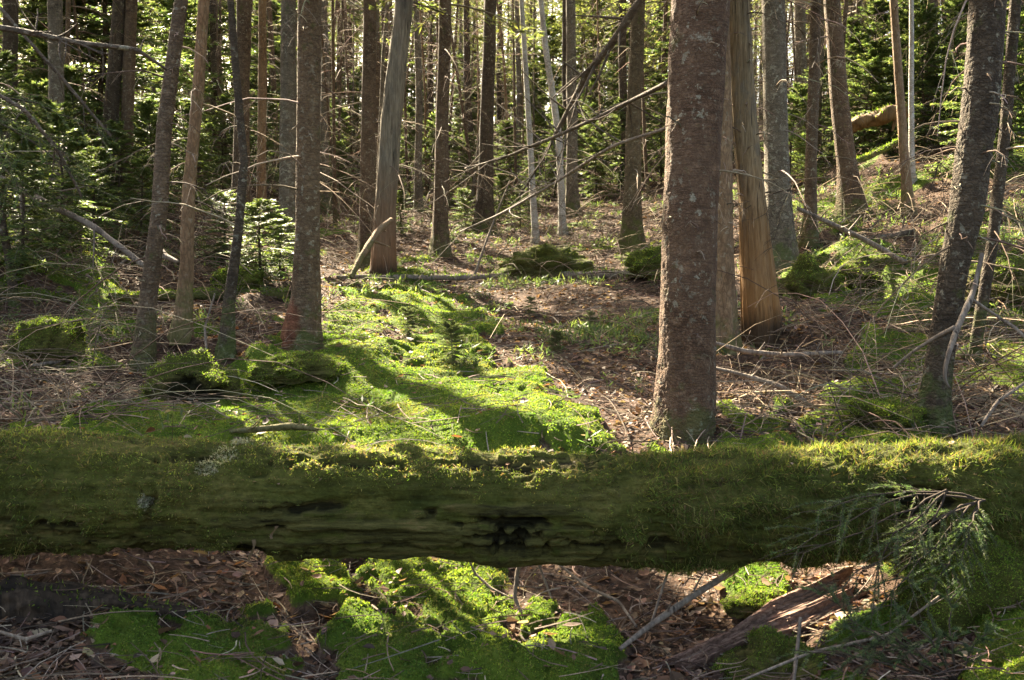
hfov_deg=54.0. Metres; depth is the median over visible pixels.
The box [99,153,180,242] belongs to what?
young fir
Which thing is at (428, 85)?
dead pole
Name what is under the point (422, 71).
spruce tree
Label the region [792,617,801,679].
fallen branch
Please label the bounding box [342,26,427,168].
young fir
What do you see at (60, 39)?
dead branch
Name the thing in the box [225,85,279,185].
young fir
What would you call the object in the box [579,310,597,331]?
young fir
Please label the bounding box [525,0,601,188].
spruce tree
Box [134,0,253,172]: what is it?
young fir
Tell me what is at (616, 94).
dead pole
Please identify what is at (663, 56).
spruce tree
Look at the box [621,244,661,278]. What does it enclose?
mossy hump
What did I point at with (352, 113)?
dead pole
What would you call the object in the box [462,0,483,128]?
spruce tree
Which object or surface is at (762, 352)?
fallen branch
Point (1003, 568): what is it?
mossy hump
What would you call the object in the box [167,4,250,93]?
spruce tree
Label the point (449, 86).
dead pole
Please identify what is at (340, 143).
young fir
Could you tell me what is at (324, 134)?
spruce tree
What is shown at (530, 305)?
young fir
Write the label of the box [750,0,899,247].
spruce tree
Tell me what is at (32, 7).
young fir
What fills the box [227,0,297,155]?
young fir
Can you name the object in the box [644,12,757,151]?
young fir
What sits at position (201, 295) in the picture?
fallen log
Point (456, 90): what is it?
young fir
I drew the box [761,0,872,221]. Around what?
spruce tree
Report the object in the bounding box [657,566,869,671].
wood slab
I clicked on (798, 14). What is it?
spruce tree
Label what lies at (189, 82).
spruce tree
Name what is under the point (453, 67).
dead pole
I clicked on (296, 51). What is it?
dead pole
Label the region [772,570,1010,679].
spruce bough
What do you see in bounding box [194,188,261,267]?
young fir
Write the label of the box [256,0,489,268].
spruce tree
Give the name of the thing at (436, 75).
dead pole
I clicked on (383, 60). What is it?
dead pole
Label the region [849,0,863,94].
dead pole
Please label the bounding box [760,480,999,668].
spruce bough
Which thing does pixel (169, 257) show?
fallen branch
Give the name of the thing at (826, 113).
young fir
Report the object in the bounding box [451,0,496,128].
spruce tree
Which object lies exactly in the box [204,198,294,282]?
young fir
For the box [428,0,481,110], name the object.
spruce tree
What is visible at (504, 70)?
dead pole
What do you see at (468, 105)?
spruce tree
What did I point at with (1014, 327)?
fallen branch
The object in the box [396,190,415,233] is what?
young fir
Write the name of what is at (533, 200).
birch tree
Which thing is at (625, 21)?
dead branch
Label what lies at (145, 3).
spruce tree
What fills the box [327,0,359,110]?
spruce tree
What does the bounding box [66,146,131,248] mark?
young fir
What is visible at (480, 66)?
dead pole
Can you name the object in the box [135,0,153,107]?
dead pole
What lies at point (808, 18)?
spruce tree
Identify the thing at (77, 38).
dead pole
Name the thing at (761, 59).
spruce tree
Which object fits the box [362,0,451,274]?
dead snag
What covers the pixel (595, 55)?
spruce tree
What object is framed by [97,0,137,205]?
spruce tree
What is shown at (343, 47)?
spruce tree
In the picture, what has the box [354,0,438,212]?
dead pole
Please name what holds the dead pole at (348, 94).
on the ground
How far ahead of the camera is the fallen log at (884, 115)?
16.89 m
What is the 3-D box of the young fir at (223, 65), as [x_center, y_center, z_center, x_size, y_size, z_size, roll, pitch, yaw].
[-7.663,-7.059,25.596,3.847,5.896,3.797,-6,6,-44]
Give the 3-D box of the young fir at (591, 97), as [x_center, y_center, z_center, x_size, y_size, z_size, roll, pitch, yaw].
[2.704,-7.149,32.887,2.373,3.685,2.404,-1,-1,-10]
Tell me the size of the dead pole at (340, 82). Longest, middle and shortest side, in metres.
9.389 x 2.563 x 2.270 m
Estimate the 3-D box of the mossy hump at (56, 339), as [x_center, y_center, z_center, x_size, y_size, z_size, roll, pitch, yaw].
[-3.349,0.025,7.248,0.590,0.434,0.573,-3,4,-38]
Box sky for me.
[2,0,951,121]
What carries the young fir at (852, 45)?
on the ground
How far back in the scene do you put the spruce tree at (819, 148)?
19.69 m
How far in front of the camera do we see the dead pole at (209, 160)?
26.20 m
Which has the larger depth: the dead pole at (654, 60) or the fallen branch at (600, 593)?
the dead pole at (654, 60)
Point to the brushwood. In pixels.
(778, 392)
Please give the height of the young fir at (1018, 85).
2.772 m
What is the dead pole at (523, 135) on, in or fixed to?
on the ground
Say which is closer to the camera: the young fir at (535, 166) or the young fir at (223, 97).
the young fir at (223, 97)
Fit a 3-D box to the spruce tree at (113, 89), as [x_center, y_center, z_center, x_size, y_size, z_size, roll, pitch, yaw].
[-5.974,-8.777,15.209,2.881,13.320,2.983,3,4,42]
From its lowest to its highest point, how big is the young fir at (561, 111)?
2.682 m
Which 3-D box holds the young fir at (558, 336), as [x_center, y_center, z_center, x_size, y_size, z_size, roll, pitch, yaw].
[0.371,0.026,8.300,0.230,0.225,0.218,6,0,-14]
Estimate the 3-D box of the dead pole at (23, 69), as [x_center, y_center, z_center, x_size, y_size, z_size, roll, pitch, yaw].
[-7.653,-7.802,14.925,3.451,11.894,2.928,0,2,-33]
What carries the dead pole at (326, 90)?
on the ground
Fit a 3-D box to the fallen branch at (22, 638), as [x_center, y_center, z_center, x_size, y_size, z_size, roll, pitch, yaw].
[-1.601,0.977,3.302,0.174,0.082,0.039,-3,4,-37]
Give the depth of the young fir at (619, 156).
26.25 m
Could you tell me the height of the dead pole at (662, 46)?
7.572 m
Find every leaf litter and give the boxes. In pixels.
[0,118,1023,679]
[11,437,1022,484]
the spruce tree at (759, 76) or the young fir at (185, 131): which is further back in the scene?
the spruce tree at (759, 76)
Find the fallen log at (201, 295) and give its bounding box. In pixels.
[107,286,290,301]
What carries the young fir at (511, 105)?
on the ground
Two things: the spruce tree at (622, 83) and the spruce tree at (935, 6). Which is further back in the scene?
the spruce tree at (622, 83)
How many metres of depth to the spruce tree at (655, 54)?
24.31 m
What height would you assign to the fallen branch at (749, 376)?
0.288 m
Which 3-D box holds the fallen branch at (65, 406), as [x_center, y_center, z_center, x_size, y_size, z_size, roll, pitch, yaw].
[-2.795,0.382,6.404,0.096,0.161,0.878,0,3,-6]
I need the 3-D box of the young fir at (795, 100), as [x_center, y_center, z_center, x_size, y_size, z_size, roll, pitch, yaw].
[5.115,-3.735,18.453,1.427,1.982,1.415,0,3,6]
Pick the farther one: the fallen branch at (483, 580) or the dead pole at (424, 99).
the dead pole at (424, 99)
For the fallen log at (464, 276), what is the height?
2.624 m
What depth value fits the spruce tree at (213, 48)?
24.93 m
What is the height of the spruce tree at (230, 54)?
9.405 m
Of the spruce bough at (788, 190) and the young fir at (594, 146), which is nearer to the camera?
the spruce bough at (788, 190)
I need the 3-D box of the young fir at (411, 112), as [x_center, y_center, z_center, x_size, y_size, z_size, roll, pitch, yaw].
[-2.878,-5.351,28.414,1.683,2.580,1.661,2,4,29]
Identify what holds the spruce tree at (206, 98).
on the ground
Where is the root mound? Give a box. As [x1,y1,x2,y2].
[139,347,250,404]
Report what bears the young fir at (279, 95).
on the ground
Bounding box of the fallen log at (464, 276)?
[335,180,628,280]
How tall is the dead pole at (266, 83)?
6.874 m
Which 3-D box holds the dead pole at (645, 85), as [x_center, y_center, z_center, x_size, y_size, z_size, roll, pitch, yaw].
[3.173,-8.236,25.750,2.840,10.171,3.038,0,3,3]
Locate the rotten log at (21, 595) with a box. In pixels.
[0,573,243,625]
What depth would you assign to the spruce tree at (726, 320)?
8.28 m
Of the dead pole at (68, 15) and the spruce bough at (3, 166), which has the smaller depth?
the spruce bough at (3, 166)
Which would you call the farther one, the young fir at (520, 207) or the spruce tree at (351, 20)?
the spruce tree at (351, 20)
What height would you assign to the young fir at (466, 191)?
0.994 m
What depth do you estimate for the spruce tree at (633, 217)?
15.75 m
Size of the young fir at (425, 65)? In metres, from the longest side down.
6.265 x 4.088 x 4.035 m
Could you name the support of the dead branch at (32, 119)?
attached to the spruce bough at (3, 166)
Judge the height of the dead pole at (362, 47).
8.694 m
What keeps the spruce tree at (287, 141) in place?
on the ground
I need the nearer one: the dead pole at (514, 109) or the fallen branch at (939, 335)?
the fallen branch at (939, 335)
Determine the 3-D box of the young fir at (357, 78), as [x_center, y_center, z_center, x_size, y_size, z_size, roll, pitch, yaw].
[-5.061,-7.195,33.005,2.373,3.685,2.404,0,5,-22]
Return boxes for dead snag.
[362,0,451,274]
[729,0,791,346]
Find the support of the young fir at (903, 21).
on the ground
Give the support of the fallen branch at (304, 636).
on the ground
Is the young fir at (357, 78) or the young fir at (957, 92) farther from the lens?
the young fir at (357, 78)
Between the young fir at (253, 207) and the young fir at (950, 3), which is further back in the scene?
the young fir at (950, 3)
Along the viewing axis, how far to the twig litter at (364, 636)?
4.18 m
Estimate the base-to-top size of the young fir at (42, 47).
2.658 m
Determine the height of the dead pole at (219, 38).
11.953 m
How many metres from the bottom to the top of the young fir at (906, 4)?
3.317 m
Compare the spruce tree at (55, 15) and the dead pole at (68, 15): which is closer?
the spruce tree at (55, 15)
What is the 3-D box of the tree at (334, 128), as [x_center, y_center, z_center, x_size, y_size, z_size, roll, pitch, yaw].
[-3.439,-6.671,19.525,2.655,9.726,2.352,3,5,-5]
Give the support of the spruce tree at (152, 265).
on the ground
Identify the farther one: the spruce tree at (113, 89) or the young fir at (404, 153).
the young fir at (404, 153)
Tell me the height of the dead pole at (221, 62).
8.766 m
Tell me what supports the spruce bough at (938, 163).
on the ground
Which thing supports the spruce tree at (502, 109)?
on the ground
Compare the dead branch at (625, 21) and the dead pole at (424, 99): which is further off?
the dead pole at (424, 99)
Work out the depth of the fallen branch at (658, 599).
3.97 m
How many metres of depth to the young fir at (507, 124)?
26.01 m
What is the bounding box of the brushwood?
[0,96,1023,588]
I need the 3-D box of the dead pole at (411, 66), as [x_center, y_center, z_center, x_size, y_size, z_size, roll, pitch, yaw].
[-2.917,-7.989,29.728,2.667,8.199,2.289,-1,3,-16]
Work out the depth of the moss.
5.56 m
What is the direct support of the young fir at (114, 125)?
on the ground
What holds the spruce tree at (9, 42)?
on the ground
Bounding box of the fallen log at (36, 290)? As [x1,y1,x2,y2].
[0,279,116,312]
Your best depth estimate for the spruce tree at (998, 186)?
7.50 m
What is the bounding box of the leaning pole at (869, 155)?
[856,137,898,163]
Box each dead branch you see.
[0,0,181,80]
[0,6,111,143]
[0,94,84,208]
[419,73,667,210]
[422,92,665,273]
[496,0,644,223]
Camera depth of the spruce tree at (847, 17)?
28.96 m
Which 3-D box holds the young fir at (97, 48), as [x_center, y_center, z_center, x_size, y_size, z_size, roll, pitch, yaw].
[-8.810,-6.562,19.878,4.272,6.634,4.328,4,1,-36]
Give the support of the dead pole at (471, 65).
on the ground
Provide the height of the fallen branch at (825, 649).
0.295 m
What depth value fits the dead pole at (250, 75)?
22.22 m
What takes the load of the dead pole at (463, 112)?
on the ground
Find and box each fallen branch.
[0,175,143,267]
[0,629,52,651]
[28,346,131,366]
[49,382,98,418]
[71,217,169,283]
[162,249,179,263]
[204,293,215,351]
[229,414,328,437]
[248,574,308,641]
[469,562,512,598]
[513,567,525,613]
[538,565,552,600]
[558,565,637,627]
[618,569,737,650]
[651,573,679,620]
[716,342,842,374]
[716,364,806,402]
[741,590,954,679]
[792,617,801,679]
[796,206,906,264]
[837,214,914,239]
[891,325,954,368]
[943,253,983,387]
[973,299,1023,337]
[979,382,1023,427]
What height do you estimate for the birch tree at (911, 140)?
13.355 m
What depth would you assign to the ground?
5.71 m
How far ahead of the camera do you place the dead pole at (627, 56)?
28.55 m
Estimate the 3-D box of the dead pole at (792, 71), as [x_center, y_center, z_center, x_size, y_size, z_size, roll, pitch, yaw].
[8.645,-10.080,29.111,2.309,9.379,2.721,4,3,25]
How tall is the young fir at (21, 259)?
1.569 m
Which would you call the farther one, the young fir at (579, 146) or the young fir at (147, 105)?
the young fir at (579, 146)
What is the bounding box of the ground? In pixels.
[0,90,1023,679]
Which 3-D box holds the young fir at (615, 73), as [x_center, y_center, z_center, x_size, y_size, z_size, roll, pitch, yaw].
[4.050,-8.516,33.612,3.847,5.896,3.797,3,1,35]
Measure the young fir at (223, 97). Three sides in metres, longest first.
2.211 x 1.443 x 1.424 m
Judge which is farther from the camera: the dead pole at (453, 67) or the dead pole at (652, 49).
the dead pole at (453, 67)
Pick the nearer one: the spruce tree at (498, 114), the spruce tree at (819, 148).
the spruce tree at (819, 148)
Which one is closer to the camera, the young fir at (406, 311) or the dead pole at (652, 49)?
the young fir at (406, 311)
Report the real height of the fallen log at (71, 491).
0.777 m
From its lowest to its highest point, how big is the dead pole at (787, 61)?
11.414 m
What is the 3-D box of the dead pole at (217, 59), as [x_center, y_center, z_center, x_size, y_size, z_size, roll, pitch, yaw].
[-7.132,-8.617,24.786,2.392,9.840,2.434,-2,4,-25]
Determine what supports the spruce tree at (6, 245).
on the ground
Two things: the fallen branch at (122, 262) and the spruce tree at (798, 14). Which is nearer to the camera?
the fallen branch at (122, 262)
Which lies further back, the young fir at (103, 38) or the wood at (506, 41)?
the wood at (506, 41)
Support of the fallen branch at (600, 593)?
on the ground
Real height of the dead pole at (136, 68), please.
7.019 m
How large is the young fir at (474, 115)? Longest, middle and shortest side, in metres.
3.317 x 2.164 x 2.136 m
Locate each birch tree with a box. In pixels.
[497,0,541,244]
[538,0,568,234]
[908,0,916,184]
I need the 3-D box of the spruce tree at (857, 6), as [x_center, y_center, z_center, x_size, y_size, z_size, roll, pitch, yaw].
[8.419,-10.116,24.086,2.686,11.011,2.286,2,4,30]
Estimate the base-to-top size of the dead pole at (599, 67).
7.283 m
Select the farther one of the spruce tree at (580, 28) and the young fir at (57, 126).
the spruce tree at (580, 28)
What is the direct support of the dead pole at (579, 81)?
on the ground
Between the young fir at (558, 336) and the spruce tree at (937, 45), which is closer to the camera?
the young fir at (558, 336)
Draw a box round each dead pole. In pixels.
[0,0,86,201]
[0,0,157,163]
[63,0,120,178]
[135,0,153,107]
[136,10,157,102]
[179,14,230,147]
[189,0,256,167]
[193,0,274,173]
[195,0,268,170]
[204,0,279,180]
[209,0,256,154]
[215,0,296,198]
[257,1,350,170]
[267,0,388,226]
[278,0,353,225]
[297,0,361,169]
[320,0,361,188]
[321,0,419,232]
[321,0,457,212]
[327,0,362,191]
[328,2,380,165]
[329,0,362,172]
[335,0,410,147]
[341,0,433,201]
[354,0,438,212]
[385,0,457,202]
[385,0,494,206]
[388,13,455,167]
[400,2,462,174]
[403,2,496,187]
[406,1,462,174]
[410,0,463,165]
[412,6,512,200]
[420,0,503,160]
[448,0,541,211]
[449,0,509,185]
[449,1,495,173]
[450,0,536,198]
[451,0,557,202]
[452,3,481,150]
[463,0,565,207]
[496,3,549,178]
[497,0,561,162]
[554,0,618,141]
[557,4,603,170]
[558,0,618,181]
[576,4,617,167]
[582,1,663,161]
[586,0,649,134]
[588,0,667,188]
[588,1,665,169]
[589,0,663,198]
[612,2,667,169]
[625,0,670,172]
[644,0,669,163]
[644,1,670,129]
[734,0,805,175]
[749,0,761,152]
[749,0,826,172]
[751,1,760,91]
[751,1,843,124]
[752,1,762,78]
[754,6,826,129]
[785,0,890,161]
[787,5,808,102]
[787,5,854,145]
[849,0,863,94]
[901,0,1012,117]
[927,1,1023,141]
[940,0,947,91]
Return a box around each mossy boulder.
[209,264,267,292]
[487,241,595,281]
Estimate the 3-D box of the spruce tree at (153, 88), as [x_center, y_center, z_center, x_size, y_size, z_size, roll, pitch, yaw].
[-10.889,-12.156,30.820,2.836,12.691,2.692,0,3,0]
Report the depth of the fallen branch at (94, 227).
9.84 m
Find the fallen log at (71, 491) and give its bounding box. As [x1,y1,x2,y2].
[0,423,1023,580]
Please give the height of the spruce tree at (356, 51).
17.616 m
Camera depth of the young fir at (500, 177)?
21.74 m
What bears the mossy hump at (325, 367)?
on the ground
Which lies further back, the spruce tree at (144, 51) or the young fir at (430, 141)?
the spruce tree at (144, 51)
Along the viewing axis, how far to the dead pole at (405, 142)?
25.89 m
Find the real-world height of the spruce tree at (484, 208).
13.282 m
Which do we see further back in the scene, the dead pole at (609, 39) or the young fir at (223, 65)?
the dead pole at (609, 39)
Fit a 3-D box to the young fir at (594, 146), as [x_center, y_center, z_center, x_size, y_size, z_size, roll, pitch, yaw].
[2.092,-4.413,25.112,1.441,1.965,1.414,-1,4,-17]
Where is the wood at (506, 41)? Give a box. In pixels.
[19,0,940,130]
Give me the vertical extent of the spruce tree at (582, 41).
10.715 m
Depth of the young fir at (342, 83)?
34.44 m
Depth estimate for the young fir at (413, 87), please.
35.11 m
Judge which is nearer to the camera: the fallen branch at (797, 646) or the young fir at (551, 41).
the fallen branch at (797, 646)
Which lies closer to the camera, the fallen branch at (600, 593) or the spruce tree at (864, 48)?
the fallen branch at (600, 593)
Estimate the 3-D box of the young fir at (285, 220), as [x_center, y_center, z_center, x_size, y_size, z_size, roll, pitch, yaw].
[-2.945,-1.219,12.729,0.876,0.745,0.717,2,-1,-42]
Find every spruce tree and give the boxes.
[0,0,17,194]
[0,0,25,80]
[0,73,65,310]
[2,0,145,247]
[59,0,222,372]
[95,0,130,203]
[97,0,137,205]
[106,1,157,100]
[107,1,186,117]
[115,0,325,362]
[137,0,192,124]
[141,0,170,126]
[143,0,289,344]
[157,13,192,127]
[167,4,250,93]
[168,0,379,351]
[170,0,252,89]
[181,0,230,176]
[183,23,255,165]
[191,0,258,147]
[225,0,256,122]
[228,0,277,236]
[251,0,296,182]
[255,0,279,227]
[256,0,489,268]
[258,0,403,259]
[320,0,389,211]
[320,20,432,202]
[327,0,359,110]
[327,0,362,126]
[327,0,362,161]
[328,0,360,181]
[328,1,361,139]
[331,0,543,257]
[343,0,393,136]
[345,0,361,168]
[381,0,405,170]
[385,0,477,211]
[388,1,411,182]
[407,0,476,174]
[412,9,427,166]
[423,0,543,235]
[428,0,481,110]
[434,0,479,155]
[449,0,483,121]
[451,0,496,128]
[453,0,481,187]
[460,0,539,171]
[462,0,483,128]
[462,1,536,165]
[472,0,556,183]
[472,8,521,151]
[503,0,555,159]
[504,0,546,138]
[510,0,576,150]
[511,0,547,117]
[514,1,562,132]
[515,2,558,150]
[516,0,645,218]
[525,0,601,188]
[534,0,612,170]
[545,0,670,253]
[551,0,614,165]
[555,4,609,134]
[568,0,845,354]
[577,0,616,128]
[580,0,668,147]
[585,0,627,149]
[598,0,810,444]
[603,1,648,151]
[618,0,645,188]
[618,0,670,174]
[627,28,669,167]
[629,0,898,289]
[644,1,662,161]
[750,0,788,117]
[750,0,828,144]
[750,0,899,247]
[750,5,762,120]
[752,0,793,123]
[753,0,762,113]
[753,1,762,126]
[753,5,788,120]
[758,1,807,167]
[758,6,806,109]
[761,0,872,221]
[761,4,824,73]
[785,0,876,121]
[787,2,825,104]
[795,0,825,175]
[806,0,882,105]
[824,0,908,115]
[834,0,1023,437]
[842,1,874,107]
[843,0,952,150]
[861,0,938,216]
[934,1,938,112]
[944,0,1023,364]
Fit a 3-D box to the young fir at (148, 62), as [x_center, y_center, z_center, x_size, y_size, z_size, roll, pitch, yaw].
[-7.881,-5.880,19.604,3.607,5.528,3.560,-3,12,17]
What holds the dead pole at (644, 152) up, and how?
on the ground
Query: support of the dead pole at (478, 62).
on the ground
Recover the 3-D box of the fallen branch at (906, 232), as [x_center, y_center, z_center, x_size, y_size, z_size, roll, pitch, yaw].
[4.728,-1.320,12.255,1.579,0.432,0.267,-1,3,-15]
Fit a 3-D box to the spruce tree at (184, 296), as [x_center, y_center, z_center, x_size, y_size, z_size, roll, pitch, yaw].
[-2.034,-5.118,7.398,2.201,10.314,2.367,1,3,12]
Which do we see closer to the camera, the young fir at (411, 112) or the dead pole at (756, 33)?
the young fir at (411, 112)
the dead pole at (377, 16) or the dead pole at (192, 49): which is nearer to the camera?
the dead pole at (377, 16)
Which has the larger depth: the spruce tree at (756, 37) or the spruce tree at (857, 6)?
the spruce tree at (756, 37)
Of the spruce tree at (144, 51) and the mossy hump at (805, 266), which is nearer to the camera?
the mossy hump at (805, 266)
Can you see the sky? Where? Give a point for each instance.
(628, 0)
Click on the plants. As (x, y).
(594, 330)
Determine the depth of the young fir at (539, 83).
35.63 m
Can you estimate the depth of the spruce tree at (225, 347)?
7.20 m
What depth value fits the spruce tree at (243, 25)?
16.21 m
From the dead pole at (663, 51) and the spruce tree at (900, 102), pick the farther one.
the dead pole at (663, 51)
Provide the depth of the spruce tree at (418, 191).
23.93 m
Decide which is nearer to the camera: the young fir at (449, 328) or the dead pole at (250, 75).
the young fir at (449, 328)
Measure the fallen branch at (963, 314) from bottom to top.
0.739 m
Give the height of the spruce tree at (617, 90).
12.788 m
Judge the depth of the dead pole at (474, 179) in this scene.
24.71 m
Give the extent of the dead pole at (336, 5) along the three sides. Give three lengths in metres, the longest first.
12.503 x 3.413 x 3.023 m
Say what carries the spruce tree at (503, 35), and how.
on the ground
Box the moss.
[0,141,1023,679]
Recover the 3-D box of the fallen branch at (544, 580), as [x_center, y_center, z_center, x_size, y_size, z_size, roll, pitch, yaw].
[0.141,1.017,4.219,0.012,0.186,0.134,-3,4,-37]
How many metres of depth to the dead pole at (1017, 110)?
16.87 m
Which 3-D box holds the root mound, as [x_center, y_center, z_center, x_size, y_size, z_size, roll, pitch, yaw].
[-2.066,0.266,6.575,0.789,0.462,0.662,0,3,0]
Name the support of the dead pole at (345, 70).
on the ground
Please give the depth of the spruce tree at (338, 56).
29.62 m
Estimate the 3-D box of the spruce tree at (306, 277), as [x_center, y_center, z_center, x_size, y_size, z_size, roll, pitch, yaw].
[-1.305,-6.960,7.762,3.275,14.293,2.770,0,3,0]
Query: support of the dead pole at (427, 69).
on the ground
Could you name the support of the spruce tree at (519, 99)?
on the ground
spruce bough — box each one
[0,93,135,245]
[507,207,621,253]
[717,188,825,256]
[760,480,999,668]
[762,489,947,619]
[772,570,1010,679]
[911,161,951,223]
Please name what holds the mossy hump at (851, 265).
on the ground
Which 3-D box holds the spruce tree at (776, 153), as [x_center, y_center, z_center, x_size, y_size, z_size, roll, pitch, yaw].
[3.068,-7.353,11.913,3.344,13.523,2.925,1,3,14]
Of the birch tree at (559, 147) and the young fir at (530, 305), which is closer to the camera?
the young fir at (530, 305)
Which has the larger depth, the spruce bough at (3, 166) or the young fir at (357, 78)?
the young fir at (357, 78)
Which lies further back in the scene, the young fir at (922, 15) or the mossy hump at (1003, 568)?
the young fir at (922, 15)
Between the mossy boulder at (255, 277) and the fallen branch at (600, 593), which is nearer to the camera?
the fallen branch at (600, 593)
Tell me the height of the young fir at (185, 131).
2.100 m
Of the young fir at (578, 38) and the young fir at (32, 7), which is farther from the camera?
the young fir at (578, 38)
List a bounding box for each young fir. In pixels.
[0,0,102,173]
[0,0,158,154]
[0,50,69,250]
[0,77,91,222]
[0,98,129,259]
[0,121,90,281]
[16,40,93,195]
[18,0,190,165]
[27,0,219,175]
[38,62,126,206]
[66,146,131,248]
[81,119,152,224]
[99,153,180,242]
[115,99,196,208]
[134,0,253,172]
[148,0,278,166]
[169,102,229,204]
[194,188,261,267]
[197,93,250,188]
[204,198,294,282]
[223,0,296,172]
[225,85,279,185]
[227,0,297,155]
[248,214,294,270]
[267,60,296,168]
[296,18,360,150]
[329,65,361,172]
[329,97,359,192]
[329,140,359,200]
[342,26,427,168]
[391,306,422,341]
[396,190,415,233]
[398,105,434,192]
[398,110,459,204]
[399,75,457,173]
[399,122,424,180]
[402,8,463,160]
[434,320,470,366]
[448,188,475,234]
[449,54,496,165]
[449,131,478,198]
[450,89,498,178]
[493,59,537,161]
[493,120,526,208]
[493,170,515,221]
[494,64,550,170]
[500,184,542,230]
[509,14,602,164]
[510,151,549,211]
[522,296,538,316]
[534,106,566,199]
[535,0,618,163]
[535,85,590,177]
[544,330,566,355]
[577,67,620,172]
[578,123,620,200]
[579,0,667,168]
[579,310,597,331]
[588,94,649,189]
[603,0,670,156]
[619,73,667,184]
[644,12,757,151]
[760,82,828,182]
[790,46,835,171]
[817,36,908,157]
[821,15,874,142]
[822,0,919,143]
[851,9,930,157]
[862,0,945,122]
[871,0,962,154]
[888,0,968,146]
[921,41,1023,168]
[934,0,1022,120]
[993,6,1023,159]
[1001,0,1023,105]
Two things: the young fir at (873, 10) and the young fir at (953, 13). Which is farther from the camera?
the young fir at (873, 10)
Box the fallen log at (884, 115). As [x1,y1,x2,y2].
[851,102,908,132]
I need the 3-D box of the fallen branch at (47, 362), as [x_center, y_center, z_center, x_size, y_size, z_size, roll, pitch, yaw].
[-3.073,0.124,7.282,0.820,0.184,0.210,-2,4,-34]
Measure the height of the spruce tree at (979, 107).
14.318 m
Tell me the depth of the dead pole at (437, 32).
25.23 m
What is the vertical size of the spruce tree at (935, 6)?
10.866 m
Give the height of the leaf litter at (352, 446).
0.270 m
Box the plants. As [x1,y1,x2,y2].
[0,102,1023,452]
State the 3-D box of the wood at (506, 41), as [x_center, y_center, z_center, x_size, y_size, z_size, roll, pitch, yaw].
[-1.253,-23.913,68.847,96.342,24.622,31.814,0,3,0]
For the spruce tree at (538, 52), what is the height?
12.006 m
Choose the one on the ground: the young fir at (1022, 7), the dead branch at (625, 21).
the young fir at (1022, 7)
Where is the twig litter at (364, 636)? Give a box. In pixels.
[0,110,1023,679]
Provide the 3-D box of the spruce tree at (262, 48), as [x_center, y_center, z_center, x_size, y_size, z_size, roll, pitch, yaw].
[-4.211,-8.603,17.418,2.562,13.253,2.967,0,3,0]
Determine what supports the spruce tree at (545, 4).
on the ground
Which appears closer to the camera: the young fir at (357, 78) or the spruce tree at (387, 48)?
the spruce tree at (387, 48)
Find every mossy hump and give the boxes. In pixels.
[3,314,89,368]
[242,349,348,386]
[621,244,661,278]
[708,624,829,679]
[719,585,786,618]
[777,251,843,299]
[825,253,917,289]
[837,396,933,432]
[887,528,1023,641]
[964,252,1023,301]
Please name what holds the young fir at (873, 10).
on the ground
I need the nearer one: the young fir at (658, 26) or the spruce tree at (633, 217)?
the spruce tree at (633, 217)
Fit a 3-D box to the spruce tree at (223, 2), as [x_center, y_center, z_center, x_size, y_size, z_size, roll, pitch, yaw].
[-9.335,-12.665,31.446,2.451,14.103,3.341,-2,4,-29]
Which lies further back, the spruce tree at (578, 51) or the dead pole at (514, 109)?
the spruce tree at (578, 51)
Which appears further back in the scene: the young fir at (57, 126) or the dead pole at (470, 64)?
the dead pole at (470, 64)
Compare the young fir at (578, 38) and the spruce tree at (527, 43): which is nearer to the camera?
the young fir at (578, 38)
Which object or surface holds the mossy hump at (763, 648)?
on the ground
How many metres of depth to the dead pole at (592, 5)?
34.44 m
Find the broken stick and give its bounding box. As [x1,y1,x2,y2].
[349,218,393,278]
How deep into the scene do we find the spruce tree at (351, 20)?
36.94 m
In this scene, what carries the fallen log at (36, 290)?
on the ground
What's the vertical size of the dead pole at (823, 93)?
10.074 m
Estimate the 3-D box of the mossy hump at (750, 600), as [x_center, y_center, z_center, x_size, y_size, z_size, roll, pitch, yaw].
[1.017,1.080,4.175,0.290,0.124,0.268,2,4,32]
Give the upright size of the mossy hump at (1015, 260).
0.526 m
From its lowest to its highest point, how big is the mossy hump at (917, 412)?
0.236 m

